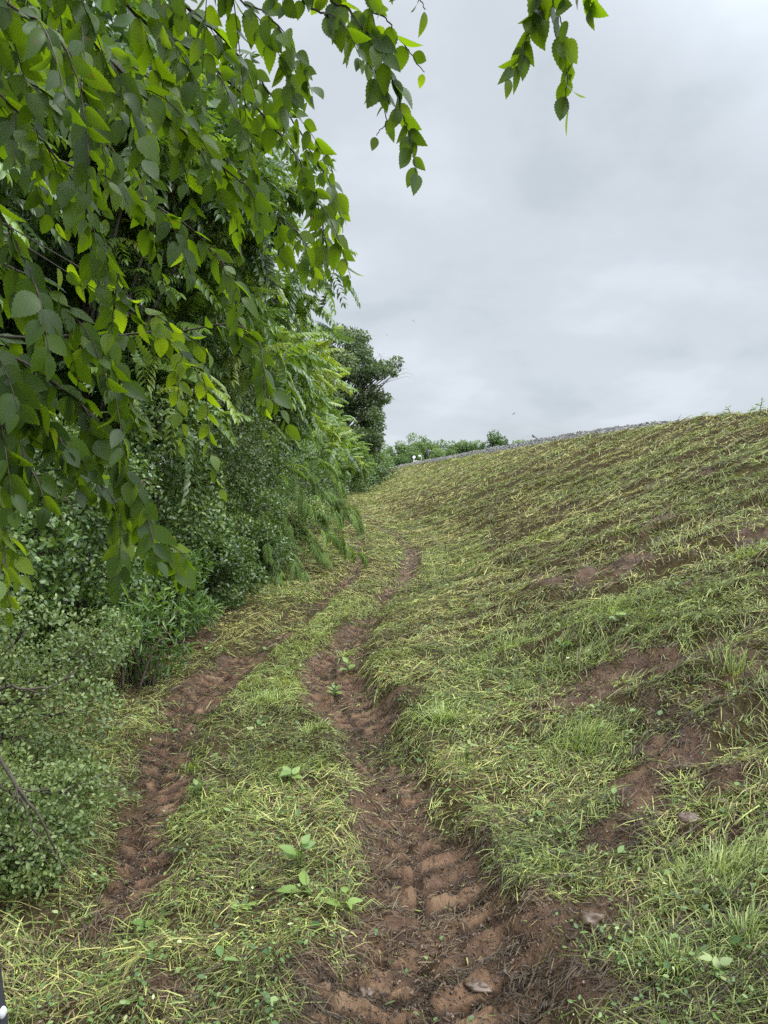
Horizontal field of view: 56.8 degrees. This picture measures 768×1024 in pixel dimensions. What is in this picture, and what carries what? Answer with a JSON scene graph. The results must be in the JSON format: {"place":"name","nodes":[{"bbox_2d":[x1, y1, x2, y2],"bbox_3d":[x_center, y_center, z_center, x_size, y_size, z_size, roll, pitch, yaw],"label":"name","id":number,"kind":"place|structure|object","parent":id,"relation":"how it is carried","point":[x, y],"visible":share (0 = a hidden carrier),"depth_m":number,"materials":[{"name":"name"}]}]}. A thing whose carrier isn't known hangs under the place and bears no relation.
{"place":"outdoors","nodes":[
{"label":"outdoors","id":0,"kind":"place"},
{"bbox_2d":[0,410,767,1023],"bbox_3d":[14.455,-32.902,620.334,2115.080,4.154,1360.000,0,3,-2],"label":"ground","id":1,"kind":"structure","parent":0,"point":[438,880],"depth_m":4.10,"materials":[{"name":"soil"}]},
{"bbox_2d":[0,963,8,1023],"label":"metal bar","id":2,"kind":"object","parent":1,"relation":"on","point":[3,1015],"visible":1,"depth_m":0.55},
{"bbox_2d":[0,608,41,701],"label":"privet shrub","id":3,"kind":"object","parent":1,"relation":"on","point":[13,640],"visible":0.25,"depth_m":4.19,"materials":[{"name":"green plant"}]},
{"bbox_2d":[0,524,49,601],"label":"thicket bush","id":4,"kind":"object","parent":1,"relation":"on","point":[28,546],"visible":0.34,"depth_m":4.99,"materials":[{"name":"green plant"}]},
{"bbox_2d":[0,0,79,345],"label":"ailanthus tree","id":5,"kind":"object","parent":1,"relation":"on","point":[14,201],"visible":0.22,"depth_m":5.83,"materials":[{"name":"green plant"}]},
{"bbox_2d":[0,471,97,686],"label":"thicket bush","id":6,"kind":"object","parent":1,"relation":"on","point":[42,571],"visible":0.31,"depth_m":5.41,"materials":[{"name":"green plant"}]},
{"bbox_2d":[0,740,125,899],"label":"privet shrub","id":7,"kind":"object","parent":1,"relation":"on","point":[18,829],"visible":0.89,"depth_m":2.95,"materials":[{"name":"green plant"}]},
{"bbox_2d":[0,754,62,853],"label":"fallen branch","id":8,"kind":"object","parent":7,"relation":"in","point":[18,790],"visible":0.99,"depth_m":2.72,"materials":[{"name":"wood"}]},
{"bbox_2d":[0,784,85,889],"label":"fallen branch","id":9,"kind":"object","parent":7,"relation":"in","point":[23,804],"visible":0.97,"depth_m":2.71,"materials":[{"name":"brown wood"}]},
{"bbox_2d":[0,587,141,829],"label":"privet shrub","id":10,"kind":"object","parent":1,"relation":"on","point":[37,734],"visible":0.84,"depth_m":3.70,"materials":[{"name":"green plant"}]},
{"bbox_2d":[0,644,102,694],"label":"arching branch","id":11,"kind":"object","parent":10,"relation":"in","point":[29,689],"visible":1,"depth_m":3.03,"materials":[{"name":"brown plant"}]},
{"bbox_2d":[0,0,190,334],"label":"tree leaves","id":12,"kind":"object","parent":1,"relation":"on","point":[116,40],"visible":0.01,"depth_m":9.85,"materials":[{"name":"green plant"}]},
{"bbox_2d":[1,370,193,662],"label":"thicket bush","id":13,"kind":"object","parent":1,"relation":"on","point":[101,589],"visible":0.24,"depth_m":5.99,"materials":[{"name":"green plant"}]},
{"bbox_2d":[3,0,216,271],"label":"tree leaves","id":14,"kind":"object","parent":1,"relation":"on","point":[120,22],"visible":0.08,"depth_m":7.15,"materials":[{"name":"green plant"}]},
{"bbox_2d":[0,0,262,581],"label":"tree leaves","id":15,"kind":"object","parent":1,"relation":"on","point":[124,37],"visible":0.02,"depth_m":9.09,"materials":[{"name":"green plant"}]},
{"bbox_2d":[27,384,236,620],"bbox_3d":[-2.836,0.056,8.166,2.201,2.862,2.585,0,3,-2],"label":"thicket bush","id":16,"kind":"object","parent":1,"relation":"on","point":[184,512],"visible":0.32,"depth_m":7.98,"materials":[{"name":"green plant"}]},
{"bbox_2d":[84,583,198,693],"bbox_3d":[-1.895,1.010,5.519,0.898,0.866,0.976,0,3,-2],"label":"lance leaf plant","id":17,"kind":"object","parent":1,"relation":"on","point":[135,668],"visible":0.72,"depth_m":5.61,"materials":[{"name":"green plant"}]},
{"bbox_2d":[129,919,155,937],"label":"broadleaf weed","id":18,"kind":"object","parent":1,"relation":"on","point":[138,922],"visible":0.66,"depth_m":2.63,"materials":[{"name":"green plant"}]},
{"bbox_2d":[6,44,336,597],"bbox_3d":[-2.594,-2.037,8.567,4.079,6.801,4.153,0,3,-2],"label":"ailanthus tree","id":19,"kind":"object","parent":1,"relation":"on","point":[145,363],"visible":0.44,"depth_m":8.40,"materials":[{"name":"green plant"}]},
{"bbox_2d":[131,543,224,644],"bbox_3d":[-2.055,0.825,7.024,0.837,1.029,1.088,0,3,-2],"label":"lance leaf plant","id":20,"kind":"object","parent":1,"relation":"on","point":[195,610],"visible":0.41,"depth_m":6.92,"materials":[{"name":"green plant"}]},
{"bbox_2d":[162,748,212,777],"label":"grass tuft","id":21,"kind":"object","parent":1,"relation":"on","point":[193,765],"visible":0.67,"depth_m":4.10,"materials":[{"name":"green plant"}]},
{"bbox_2d":[187,779,204,797],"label":"broadleaf weed","id":22,"kind":"object","parent":1,"relation":"on","point":[195,781],"visible":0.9,"depth_m":3.67,"materials":[{"name":"green plant"}]},
{"bbox_2d":[109,10,302,486],"bbox_3d":[-4.120,-4.165,14.379,5.063,10.465,4.650,0,3,-2],"label":"hickory tree","id":23,"kind":"object","parent":1,"relation":"on","point":[286,181],"depth_m":14.05,"materials":[{"name":"green plant"}]},
{"bbox_2d":[142,408,272,580],"bbox_3d":[-2.755,-0.041,10.819,2.075,2.972,2.540,0,3,-2],"label":"thicket bush","id":24,"kind":"object","parent":1,"relation":"on","point":[234,465],"visible":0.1,"depth_m":10.38,"materials":[{"name":"green plant"}]},
{"bbox_2d":[156,333,283,524],"bbox_3d":[-2.719,-0.849,11.205,2.398,3.911,3.191,0,3,-2],"label":"vine bush","id":25,"kind":"object","parent":1,"relation":"on","point":[243,428],"visible":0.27,"depth_m":10.70,"materials":[{"name":"green plant"}]},
{"bbox_2d":[177,510,268,609],"bbox_3d":[-2.167,0.756,9.028,1.368,1.522,1.566,-1,3,-25],"label":"thicket bush","id":26,"kind":"object","parent":1,"relation":"on","point":[232,553],"visible":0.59,"depth_m":8.91,"materials":[{"name":"green plant"}]},
{"bbox_2d":[96,157,360,514],"bbox_3d":[-2.772,-2.498,12.269,4.738,7.330,5.355,0,3,-2],"label":"ailanthus tree","id":27,"kind":"object","parent":1,"relation":"on","point":[299,298],"visible":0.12,"depth_m":12.36,"materials":[{"name":"green plant"}]},
{"bbox_2d":[182,419,290,539],"bbox_3d":[-2.851,-0.529,13.321,2.243,3.049,2.693,0,3,-2],"label":"thicket bush","id":28,"kind":"object","parent":1,"relation":"on","point":[271,472],"visible":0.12,"depth_m":12.87,"materials":[{"name":"green plant"}]},
{"bbox_2d":[228,898,256,909],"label":"broadleaf weed","id":29,"kind":"object","parent":1,"relation":"on","point":[238,907],"visible":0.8,"depth_m":2.76,"materials":[{"name":"green plant"}]},
{"bbox_2d":[201,487,293,583],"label":"thicket bush","id":30,"kind":"object","parent":1,"relation":"on","point":[275,531],"visible":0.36,"depth_m":10.86,"materials":[{"name":"green plant"}]},
{"bbox_2d":[218,420,312,526],"bbox_3d":[-3.043,-0.689,17.160,2.724,3.011,3.791,-1,3,-25],"label":"thicket bush","id":31,"kind":"object","parent":1,"relation":"on","point":[291,458],"visible":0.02,"depth_m":17.02,"materials":[{"name":"green plant"}]},
{"bbox_2d":[220,684,315,712],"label":"grass tuft","id":32,"kind":"object","parent":1,"relation":"on","point":[268,696],"visible":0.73,"depth_m":5.25,"materials":[{"name":"green plant"}]},
{"bbox_2d":[187,275,354,505],"bbox_3d":[-3.182,-2.751,17.820,4.918,7.256,6.944,0,3,-2],"label":"ailanthus tree","id":33,"kind":"object","parent":1,"relation":"on","point":[311,420],"visible":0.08,"depth_m":16.20,"materials":[{"name":"green plant"}]},
{"bbox_2d":[237,478,310,545],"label":"thicket bush","id":34,"kind":"object","parent":1,"relation":"on","point":[281,499],"visible":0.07,"depth_m":15.30,"materials":[{"name":"green plant"}]},
{"bbox_2d":[237,486,331,570],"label":"privet shrub","id":35,"kind":"object","parent":1,"relation":"on","point":[297,516],"visible":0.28,"depth_m":12.58,"materials":[{"name":"green plant"}]},
{"bbox_2d":[279,766,301,784],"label":"broadleaf weed","id":36,"kind":"object","parent":1,"relation":"on","point":[286,770],"visible":0.91,"depth_m":3.88,"materials":[{"name":"green plant"}]},
{"bbox_2d":[278,834,315,871],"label":"broadleaf weed","id":37,"kind":"object","parent":1,"relation":"on","point":[290,852],"visible":0.93,"depth_m":3.01,"materials":[{"name":"green plant"}]},
{"bbox_2d":[266,424,329,501],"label":"thicket bush","id":38,"kind":"object","parent":1,"relation":"on","point":[297,454],"visible":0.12,"depth_m":21.77,"materials":[{"name":"green plant"}]},
{"bbox_2d":[276,870,322,892],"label":"broadleaf weed","id":39,"kind":"object","parent":1,"relation":"on","point":[302,879],"visible":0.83,"depth_m":2.84,"materials":[{"name":"green plant"}]},
{"bbox_2d":[235,457,367,587],"bbox_3d":[-1.606,0.298,11.836,1.578,2.437,2.718,2,4,31],"label":"mimosa sapling","id":40,"kind":"object","parent":1,"relation":"on","point":[319,553],"visible":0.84,"depth_m":11.93,"materials":[{"name":"green plant"}]},
{"bbox_2d":[0,0,608,625],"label":"elm tree","id":41,"kind":"object","parent":1,"relation":"on","point":[30,404],"visible":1,"depth_m":1.86,"materials":[{"name":"green plant"}]},
{"bbox_2d":[286,437,330,507],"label":"thicket bush","id":42,"kind":"object","parent":1,"relation":"on","point":[320,480],"visible":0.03,"depth_m":28.38,"materials":[{"name":"green plant"}]},
{"bbox_2d":[281,715,337,738],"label":"grass tuft","id":43,"kind":"object","parent":1,"relation":"on","point":[308,728],"visible":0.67,"depth_m":4.64,"materials":[{"name":"green plant"}]},
{"bbox_2d":[301,440,343,505],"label":"thicket bush","id":44,"kind":"object","parent":1,"relation":"on","point":[328,486],"visible":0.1,"depth_m":36.84,"materials":[{"name":"green plant"}]},
{"bbox_2d":[282,314,368,484],"bbox_3d":[-3.778,-3.496,25.941,6.446,7.919,7.243,0,3,-2],"label":"ailanthus tree","id":45,"kind":"object","parent":1,"relation":"on","point":[334,432],"visible":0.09,"depth_m":25.26,"materials":[{"name":"green plant"}]},
{"bbox_2d":[298,394,355,486],"bbox_3d":[-4.961,-3.675,39.419,7.062,6.846,9.652,0,3,-2],"label":"sumac tree","id":46,"kind":"object","parent":1,"relation":"on","point":[340,454],"visible":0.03,"depth_m":38.72,"materials":[{"name":"green plant"}]},
{"bbox_2d":[294,458,365,533],"bbox_3d":[-1.646,-0.401,20.340,2.299,2.331,2.202,0,3,-2],"label":"mimosa sapling","id":47,"kind":"object","parent":1,"relation":"on","point":[335,501],"visible":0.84,"depth_m":20.11,"materials":[{"name":"green plant"}]},
{"bbox_2d":[326,684,343,697],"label":"broadleaf weed","id":48,"kind":"object","parent":1,"relation":"on","point":[336,688],"visible":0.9,"depth_m":5.43,"materials":[{"name":"green plant"}]},
{"bbox_2d":[323,646,360,662],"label":"grass tuft","id":49,"kind":"object","parent":1,"relation":"on","point":[345,653],"visible":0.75,"depth_m":6.59,"materials":[{"name":"green plant"}]},
{"bbox_2d":[302,883,382,929],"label":"grass tuft","id":50,"kind":"object","parent":1,"relation":"on","point":[350,912],"visible":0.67,"depth_m":2.75,"materials":[{"name":"green plant"}]},
{"bbox_2d":[322,887,362,916],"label":"broadleaf weed","id":51,"kind":"object","parent":1,"relation":"on","point":[352,900],"visible":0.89,"depth_m":2.73,"materials":[{"name":"green plant"}]},
{"bbox_2d":[329,447,355,497],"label":"thicket bush","id":52,"kind":"object","parent":1,"relation":"on","point":[349,476],"visible":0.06,"depth_m":49.68,"materials":[{"name":"green plant"}]},
{"bbox_2d":[340,657,354,673],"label":"broadleaf weed","id":53,"kind":"object","parent":1,"relation":"on","point":[345,659],"visible":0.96,"depth_m":5.99,"materials":[{"name":"green plant"}]},
{"bbox_2d":[326,412,376,482],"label":"sumac tree","id":54,"kind":"object","parent":1,"relation":"on","point":[366,469],"visible":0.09,"depth_m":60.15,"materials":[{"name":"green plant"}]},
{"bbox_2d":[336,445,381,492],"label":"thicket bush","id":55,"kind":"object","parent":1,"relation":"on","point":[357,486],"visible":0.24,"depth_m":66.63,"materials":[{"name":"green plant"}]},
{"bbox_2d":[359,985,374,999],"bbox_3d":[-0.057,1.604,2.362,0.057,0.043,0.074,-5,23,-30],"label":"rock","id":56,"kind":"object","parent":1,"relation":"on","point":[365,989],"visible":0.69,"depth_m":2.36,"materials":[{"name":"stone"}]},
{"bbox_2d":[322,322,412,484],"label":"oak tree","id":57,"kind":"object","parent":1,"relation":"on","point":[370,418],"visible":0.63,"depth_m":73.97,"materials":[{"name":"green plant"}]},
{"bbox_2d":[367,450,399,484],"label":"thicket bush","id":58,"kind":"object","parent":1,"relation":"on","point":[386,457],"visible":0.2,"depth_m":99.60,"materials":[{"name":"green plant"}]},
{"bbox_2d":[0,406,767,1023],"bbox_3d":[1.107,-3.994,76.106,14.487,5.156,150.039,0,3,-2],"label":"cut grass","id":59,"kind":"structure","parent":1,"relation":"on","point":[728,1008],"depth_m":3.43,"materials":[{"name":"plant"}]},
{"bbox_2d":[0,409,767,1023],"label":"grass","id":60,"kind":"structure","parent":1,"relation":"on","point":[556,681],"depth_m":4.71,"materials":[{"name":"green plant"}]},
{"bbox_2d":[0,407,767,1023],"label":"leaf litter","id":61,"kind":"object","parent":1,"relation":"on","point":[316,923],"visible":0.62,"depth_m":2.86,"materials":[{"name":"green plant"}]},
{"bbox_2d":[10,438,763,1023],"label":"mud crumbs","id":62,"kind":"object","parent":1,"relation":"on","point":[422,946],"visible":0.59,"depth_m":2.81,"materials":[{"name":"soil"}]},
{"bbox_2d":[382,444,393,466],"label":"tree","id":63,"kind":"object","parent":1,"relation":"on","point":[387,449],"visible":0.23,"depth_m":403.71,"materials":[{"name":"green plant"}]},
{"bbox_2d":[386,454,406,466],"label":"tree","id":64,"kind":"object","parent":1,"relation":"on","point":[398,460],"visible":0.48,"depth_m":338.27,"materials":[{"name":"green plant"}]},
{"bbox_2d":[389,440,410,463],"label":"tree","id":65,"kind":"object","parent":1,"relation":"on","point":[397,448],"visible":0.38,"depth_m":397.33,"materials":[{"name":"green plant"}]},
{"bbox_2d":[397,432,420,464],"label":"tree","id":66,"kind":"object","parent":1,"relation":"on","point":[408,440],"visible":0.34,"depth_m":392.89,"materials":[{"name":"green plant"}]},
{"bbox_2d":[403,451,423,462],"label":"tree","id":67,"kind":"object","parent":1,"relation":"on","point":[409,458],"visible":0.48,"depth_m":327.36,"materials":[{"name":"green plant"}]},
{"bbox_2d":[408,440,427,460],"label":"tree","id":68,"kind":"object","parent":1,"relation":"on","point":[421,446],"visible":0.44,"depth_m":407.05,"materials":[{"name":"green plant"}]},
{"bbox_2d":[419,435,430,458],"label":"tree","id":69,"kind":"object","parent":1,"relation":"on","point":[422,439],"visible":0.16,"depth_m":419.25,"materials":[{"name":"green plant"}]},
{"bbox_2d":[424,441,440,459],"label":"tree","id":70,"kind":"object","parent":1,"relation":"on","point":[431,446],"visible":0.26,"depth_m":414.00,"materials":[{"name":"green plant"}]},
{"bbox_2d":[430,448,445,457],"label":"tree","id":71,"kind":"object","parent":1,"relation":"on","point":[437,453],"visible":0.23,"depth_m":229.77,"materials":[{"name":"green plant"}]},
{"bbox_2d":[391,696,489,744],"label":"grass tuft","id":72,"kind":"object","parent":1,"relation":"on","point":[441,715],"visible":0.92,"depth_m":4.52,"materials":[{"name":"green plant"}]},
{"bbox_2d":[434,439,455,455],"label":"tree","id":73,"kind":"object","parent":1,"relation":"on","point":[449,452],"visible":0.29,"depth_m":418.73,"materials":[{"name":"green plant"}]},
{"bbox_2d":[445,440,462,453],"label":"tree","id":74,"kind":"object","parent":1,"relation":"on","point":[451,445],"visible":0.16,"depth_m":426.70,"materials":[{"name":"green plant"}]},
{"bbox_2d":[430,750,489,780],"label":"grass tuft","id":75,"kind":"object","parent":1,"relation":"on","point":[463,765],"visible":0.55,"depth_m":3.93,"materials":[{"name":"green plant"}]},
{"bbox_2d":[451,439,468,453],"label":"tree","id":76,"kind":"object","parent":1,"relation":"on","point":[459,446],"visible":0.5,"depth_m":426.64,"materials":[{"name":"green plant"}]},
{"bbox_2d":[458,740,477,763],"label":"broadleaf weed","id":77,"kind":"object","parent":1,"relation":"on","point":[466,751],"visible":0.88,"depth_m":3.98,"materials":[{"name":"green plant"}]},
{"bbox_2d":[461,441,475,452],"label":"tree","id":78,"kind":"object","parent":1,"relation":"on","point":[466,447],"visible":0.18,"depth_m":428.60,"materials":[{"name":"green plant"}]},
{"bbox_2d":[468,444,477,451],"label":"tree","id":79,"kind":"object","parent":1,"relation":"on","point":[473,446],"visible":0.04,"depth_m":189.99,"materials":[{"name":"green plant"}]},
{"bbox_2d":[472,440,482,449],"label":"tree","id":80,"kind":"object","parent":1,"relation":"on","point":[478,445],"visible":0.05,"depth_m":421.57,"materials":[{"name":"green plant"}]},
{"bbox_2d":[463,977,493,993],"bbox_3d":[0.311,1.563,2.339,0.099,0.038,0.061,0,3,-6],"label":"rock","id":81,"kind":"object","parent":1,"relation":"on","point":[475,984],"visible":0.99,"depth_m":2.32,"materials":[{"name":"stone"}]},
{"bbox_2d":[478,429,508,449],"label":"tree","id":82,"kind":"object","parent":1,"relation":"on","point":[495,440],"visible":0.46,"depth_m":149.93,"materials":[{"name":"green plant"}]},
{"bbox_2d":[467,623,558,657],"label":"grass tuft","id":83,"kind":"object","parent":1,"relation":"on","point":[510,641],"visible":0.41,"depth_m":5.83,"materials":[{"name":"green plant"}]},
{"bbox_2d":[473,838,604,897],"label":"grass tuft","id":84,"kind":"object","parent":1,"relation":"on","point":[548,856],"visible":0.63,"depth_m":2.89,"materials":[{"name":"green plant"}]},
{"bbox_2d":[396,415,713,467],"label":"gravel","id":85,"kind":"structure","parent":1,"relation":"on","point":[541,440],"depth_m":40.65,"materials":[{"name":"grey gravel"}]},
{"bbox_2d":[554,639,571,648],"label":"broadleaf weed","id":86,"kind":"object","parent":1,"relation":"on","point":[567,643],"visible":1,"depth_m":5.26,"materials":[{"name":"green plant"}]},
{"bbox_2d":[573,911,605,924],"bbox_3d":[0.717,1.427,2.482,0.125,0.058,0.064,-14,5,12],"label":"rock","id":87,"kind":"object","parent":1,"relation":"on","point":[593,917],"visible":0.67,"depth_m":2.46,"materials":[{"name":"stone"}]},
{"bbox_2d":[531,710,659,775],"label":"grass tuft","id":88,"kind":"object","parent":1,"relation":"on","point":[588,731],"visible":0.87,"depth_m":3.86,"materials":[{"name":"green plant"}]},
{"bbox_2d":[609,612,625,620],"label":"broadleaf weed","id":89,"kind":"object","parent":1,"relation":"on","point":[619,613],"visible":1,"depth_m":5.26,"materials":[{"name":"green plant"}]},
{"bbox_2d":[552,577,687,630],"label":"grass tuft","id":90,"kind":"object","parent":1,"relation":"on","point":[617,603],"visible":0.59,"depth_m":5.70,"materials":[{"name":"green plant"}]},
{"bbox_2d":[589,916,734,1023],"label":"grass tuft","id":91,"kind":"object","parent":1,"relation":"on","point":[665,955],"visible":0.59,"depth_m":2.22,"materials":[{"name":"green plant"}]},
{"bbox_2d":[676,812,702,825],"bbox_3d":[1.271,1.282,2.955,0.106,0.064,0.086,-3,-7,39],"label":"rock","id":92,"kind":"object","parent":1,"relation":"on","point":[682,816],"visible":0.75,"depth_m":2.94,"materials":[{"name":"stone"}]},
{"bbox_2d":[636,819,767,915],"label":"grass tuft","id":93,"kind":"object","parent":1,"relation":"on","point":[722,858],"visible":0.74,"depth_m":2.62,"materials":[{"name":"green plant"}]},
{"bbox_2d":[652,884,767,1002],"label":"grass tuft","id":94,"kind":"object","parent":1,"relation":"on","point":[743,924],"visible":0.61,"depth_m":2.30,"materials":[{"name":"green plant"}]},
{"bbox_2d":[698,951,732,984],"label":"broadleaf weed","id":95,"kind":"object","parent":1,"relation":"on","point":[724,961],"visible":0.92,"depth_m":2.14,"materials":[{"name":"green plant"}]},
{"bbox_2d":[677,637,766,700],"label":"grass tuft","id":96,"kind":"object","parent":1,"relation":"on","point":[726,657],"visible":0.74,"depth_m":4.09,"materials":[{"name":"green plant"}]},
{"bbox_2d":[711,537,767,572],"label":"grass tuft","id":97,"kind":"object","parent":1,"relation":"on","point":[740,555],"visible":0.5,"depth_m":6.13,"materials":[{"name":"green plant"}]},
{"bbox_2d":[742,636,749,687],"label":"dry stalk","id":98,"kind":"object","parent":1,"relation":"on","point":[746,663],"visible":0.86,"depth_m":3.77,"materials":[{"name":"green plant"}]},
{"bbox_2d":[748,844,756,894],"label":"dry stalk","id":99,"kind":"object","parent":1,"relation":"on","point":[750,889],"visible":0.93,"depth_m":2.44,"materials":[{"name":"green plant"}]},
{"bbox_2d":[42,0,767,471],"label":"sky","id":100,"kind":"structure","parent":0,"point":[613,271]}
]}

